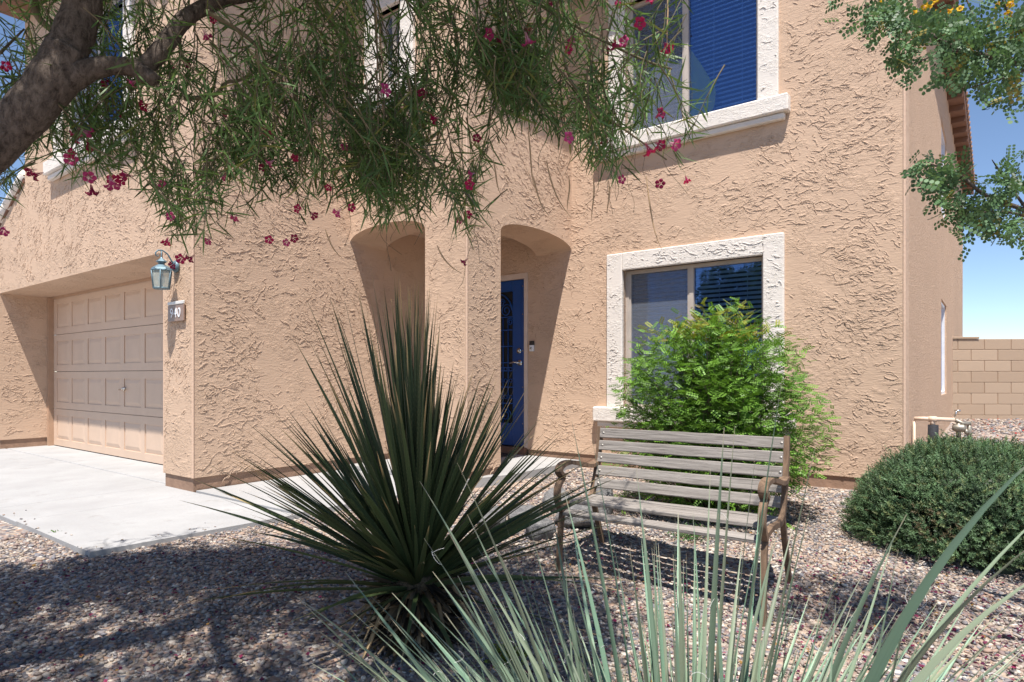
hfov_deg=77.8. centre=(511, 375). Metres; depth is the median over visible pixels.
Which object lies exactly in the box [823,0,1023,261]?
yellow flowering tree
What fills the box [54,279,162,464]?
garage door
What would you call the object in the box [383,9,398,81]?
window
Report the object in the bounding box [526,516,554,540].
rock
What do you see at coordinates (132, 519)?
walkway
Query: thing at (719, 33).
window
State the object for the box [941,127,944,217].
side window
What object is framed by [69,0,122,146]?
window
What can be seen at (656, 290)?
window
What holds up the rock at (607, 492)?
on the gravel ground
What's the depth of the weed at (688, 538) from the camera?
4.02 m
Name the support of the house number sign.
attached to the house
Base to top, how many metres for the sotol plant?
1.810 m
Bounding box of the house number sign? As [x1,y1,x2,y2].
[167,300,184,321]
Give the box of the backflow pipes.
[913,410,971,456]
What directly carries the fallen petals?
on the gravel ground
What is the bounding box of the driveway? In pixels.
[0,445,165,507]
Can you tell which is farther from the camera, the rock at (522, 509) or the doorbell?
the doorbell
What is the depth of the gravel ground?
3.01 m
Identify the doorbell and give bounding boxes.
[529,341,533,350]
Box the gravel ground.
[0,419,1023,681]
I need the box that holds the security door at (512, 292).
[501,279,523,445]
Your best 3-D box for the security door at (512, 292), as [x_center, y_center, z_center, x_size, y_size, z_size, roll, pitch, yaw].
[-0.185,-0.155,7.858,0.830,2.010,0.098,0,0,37]
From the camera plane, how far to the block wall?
11.62 m
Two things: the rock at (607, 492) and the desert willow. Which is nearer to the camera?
the desert willow
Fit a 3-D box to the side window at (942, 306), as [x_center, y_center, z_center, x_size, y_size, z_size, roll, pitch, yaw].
[6.456,-0.410,9.578,0.060,1.380,1.300,0,0,37]
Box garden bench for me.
[553,426,791,626]
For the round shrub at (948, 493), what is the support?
on the gravel ground
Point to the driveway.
(35, 474)
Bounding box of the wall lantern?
[150,250,179,289]
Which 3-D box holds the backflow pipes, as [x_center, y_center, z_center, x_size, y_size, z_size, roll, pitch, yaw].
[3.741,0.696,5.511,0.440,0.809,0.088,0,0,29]
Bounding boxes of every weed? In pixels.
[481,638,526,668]
[667,522,709,542]
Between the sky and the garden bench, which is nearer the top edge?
the sky
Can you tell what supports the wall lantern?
attached to the house
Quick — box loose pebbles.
[0,418,1023,681]
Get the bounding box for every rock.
[477,506,505,531]
[508,505,541,518]
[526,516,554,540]
[542,487,570,511]
[554,504,595,528]
[596,477,613,514]
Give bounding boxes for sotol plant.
[180,269,628,666]
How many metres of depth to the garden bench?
3.46 m
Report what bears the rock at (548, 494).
on the gravel ground
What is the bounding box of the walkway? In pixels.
[0,454,578,557]
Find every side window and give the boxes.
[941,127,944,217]
[941,302,944,393]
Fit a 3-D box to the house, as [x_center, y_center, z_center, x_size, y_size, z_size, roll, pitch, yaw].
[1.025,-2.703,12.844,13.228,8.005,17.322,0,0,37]
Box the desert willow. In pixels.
[0,0,724,289]
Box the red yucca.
[227,377,1023,681]
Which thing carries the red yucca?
on the gravel ground
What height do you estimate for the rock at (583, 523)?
0.236 m
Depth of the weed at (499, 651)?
2.61 m
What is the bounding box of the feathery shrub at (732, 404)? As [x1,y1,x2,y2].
[602,297,841,529]
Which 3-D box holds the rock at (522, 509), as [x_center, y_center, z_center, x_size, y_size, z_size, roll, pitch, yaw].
[0.086,0.990,4.518,0.247,0.154,0.397,0,0,-8]
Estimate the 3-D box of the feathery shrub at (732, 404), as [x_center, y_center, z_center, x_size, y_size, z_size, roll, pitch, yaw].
[1.504,0.270,4.730,1.755,1.727,1.505,0,0,0]
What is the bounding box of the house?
[0,0,974,492]
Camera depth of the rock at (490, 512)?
4.17 m
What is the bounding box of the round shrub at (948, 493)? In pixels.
[837,428,1023,574]
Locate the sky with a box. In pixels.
[0,0,1023,371]
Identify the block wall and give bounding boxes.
[953,337,1023,419]
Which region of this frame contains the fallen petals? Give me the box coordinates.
[0,418,1023,681]

